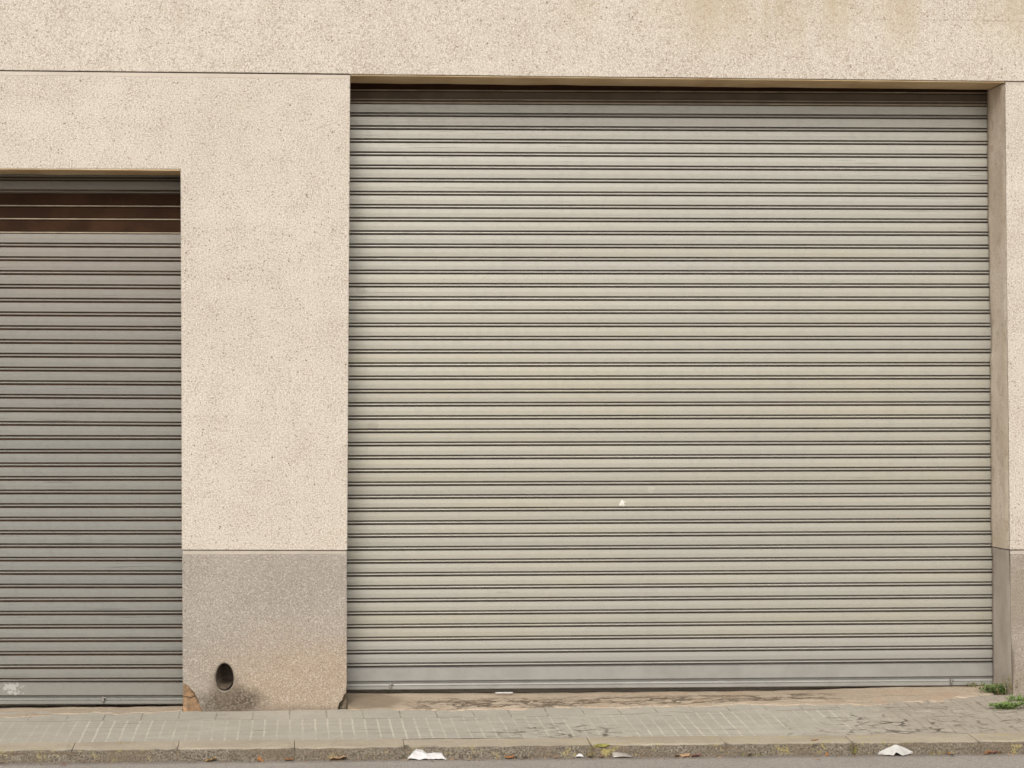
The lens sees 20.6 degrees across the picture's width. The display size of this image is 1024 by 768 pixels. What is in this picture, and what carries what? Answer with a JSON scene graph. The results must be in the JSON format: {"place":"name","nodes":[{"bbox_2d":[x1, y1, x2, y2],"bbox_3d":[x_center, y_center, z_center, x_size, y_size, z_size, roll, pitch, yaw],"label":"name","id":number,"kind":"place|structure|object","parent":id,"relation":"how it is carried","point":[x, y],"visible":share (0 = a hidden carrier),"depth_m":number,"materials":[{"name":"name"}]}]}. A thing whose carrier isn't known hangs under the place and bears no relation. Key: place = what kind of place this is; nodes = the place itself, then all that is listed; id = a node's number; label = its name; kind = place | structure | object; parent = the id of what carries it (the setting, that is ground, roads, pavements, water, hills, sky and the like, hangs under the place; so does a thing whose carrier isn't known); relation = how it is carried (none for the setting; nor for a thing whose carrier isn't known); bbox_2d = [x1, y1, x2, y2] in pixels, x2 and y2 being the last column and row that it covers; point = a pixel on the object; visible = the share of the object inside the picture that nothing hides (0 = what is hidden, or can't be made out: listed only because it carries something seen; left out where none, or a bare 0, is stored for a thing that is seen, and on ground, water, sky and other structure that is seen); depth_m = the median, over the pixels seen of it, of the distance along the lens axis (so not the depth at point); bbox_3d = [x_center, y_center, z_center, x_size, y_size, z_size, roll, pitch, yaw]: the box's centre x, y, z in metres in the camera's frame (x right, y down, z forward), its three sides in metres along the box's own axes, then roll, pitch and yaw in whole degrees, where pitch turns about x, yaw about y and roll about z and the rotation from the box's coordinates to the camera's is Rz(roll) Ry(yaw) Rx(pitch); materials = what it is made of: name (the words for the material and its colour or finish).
{"place":"outdoors","nodes":[
{"label":"outdoors","id":0,"kind":"place"},
{"bbox_2d":[0,695,1023,742],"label":"pavement","id":1,"kind":"structure","parent":0,"point":[975,714],"depth_m":15.00,"materials":[{"name":"grey tile"}]},
{"bbox_2d":[0,705,182,717],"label":"threshold","id":2,"kind":"object","parent":1,"relation":"on","point":[83,709],"visible":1,"depth_m":15.62,"materials":[{"name":"concrete"}]},
{"bbox_2d":[347,685,1002,710],"bbox_3d":[0.947,1.776,15.804,3.736,0.083,0.747,0,-1,-5],"label":"threshold","id":3,"kind":"object","parent":1,"relation":"on","point":[869,696],"visible":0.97,"depth_m":15.80,"materials":[{"name":"concrete"}]},
{"bbox_2d":[974,682,1006,694],"bbox_3d":[2.745,1.730,15.937,0.230,0.080,0.161,0,-1,33],"label":"weed","id":4,"kind":"object","parent":3,"relation":"on","point":[989,688],"visible":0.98,"depth_m":15.95,"materials":[{"name":"green plant"}]},
{"bbox_2d":[988,699,1023,708],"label":"grass clump","id":5,"kind":"object","parent":1,"relation":"on","point":[1005,705],"visible":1,"depth_m":15.40,"materials":[{"name":"green plant"}]},
{"bbox_2d":[1006,694,1023,700],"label":"grass clump","id":6,"kind":"object","parent":1,"relation":"on","point":[1019,698],"visible":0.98,"depth_m":15.67,"materials":[{"name":"green plant"}]},
{"bbox_2d":[0,738,1023,767],"bbox_3d":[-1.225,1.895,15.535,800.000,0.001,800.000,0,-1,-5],"label":"road","id":7,"kind":"structure","parent":0,"point":[996,760],"depth_m":13.96,"materials":[{"name":"grey asphalt"}]},
{"bbox_2d":[330,755,345,758],"bbox_3d":[-0.870,1.867,14.074,0.085,0.018,0.056,-1,-1,-7],"label":"fallen leaf","id":8,"kind":"object","parent":7,"relation":"on","point":[343,756],"visible":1,"depth_m":14.07,"materials":[{"name":"brown plant"}]},
{"bbox_2d":[408,749,445,759],"bbox_3d":[-0.428,1.856,14.122,0.196,0.050,0.081,0,-1,-5],"label":"tissue","id":9,"kind":"object","parent":7,"relation":"on","point":[418,754],"visible":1,"depth_m":14.10,"materials":[{"name":"white paper"}]},
{"bbox_2d":[0,0,1023,711],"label":"warehouse","id":10,"kind":"structure","parent":7,"relation":"on","point":[420,346],"depth_m":15.99,"materials":[{"name":"stone"}]},
{"bbox_2d":[995,673,1020,693],"bbox_3d":[2.784,1.683,15.833,0.148,0.121,0.091,0,-1,-5],"label":"creeper weed","id":11,"kind":"object","parent":10,"relation":"attached to","point":[1010,686],"visible":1,"depth_m":15.84,"materials":[{"name":"green plant"}]},
{"bbox_2d":[0,742,1023,761],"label":"kerb bed","id":12,"kind":"object","parent":7,"relation":"on","point":[71,754],"visible":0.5,"depth_m":14.14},
{"bbox_2d":[0,733,1023,762],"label":"kerb","id":13,"kind":"structure","parent":12,"relation":"on","point":[362,749],"depth_m":14.23,"materials":[{"name":"concrete"}]},
{"bbox_2d":[594,744,609,747],"bbox_3d":[0.454,1.828,14.228,0.105,0.021,0.050,0,-1,-5],"label":"moss","id":14,"kind":"object","parent":13,"relation":"on","point":[601,745],"visible":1,"depth_m":14.21,"materials":[{"name":"yellow plant"}]},
{"bbox_2d":[847,741,861,752],"bbox_3d":[1.742,1.844,14.306,0.074,0.062,0.072,0,-1,-41],"label":"grass tuft","id":15,"kind":"object","parent":13,"relation":"on","point":[855,750],"visible":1,"depth_m":14.30,"materials":[{"name":"plant"}]},
{"bbox_2d":[612,752,631,756],"bbox_3d":[0.555,1.866,14.184,0.098,0.025,0.036,0,-1,-2],"label":"plastic scrap","id":16,"kind":"object","parent":7,"relation":"on","point":[618,754],"visible":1,"depth_m":14.18,"materials":[{"name":"white plastic"}]},
{"bbox_2d":[878,745,912,755],"bbox_3d":[1.948,1.856,14.299,0.150,0.050,0.114,0,-1,32],"label":"folded paper","id":17,"kind":"object","parent":7,"relation":"on","point":[894,749],"visible":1,"depth_m":14.28,"materials":[{"name":"white paper"}]},
{"bbox_2d":[923,748,957,754],"bbox_3d":[2.158,1.863,14.313,0.220,0.042,0.074,0,-1,6],"label":"grass tuft","id":18,"kind":"object","parent":7,"relation":"on","point":[944,752],"visible":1,"depth_m":14.31,"materials":[{"name":"plant"}]},
{"bbox_2d":[1,753,1022,764],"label":"grit","id":19,"kind":"object","parent":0,"point":[495,759],"visible":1,"depth_m":14.10,"materials":[{"name":"grey gravel"}]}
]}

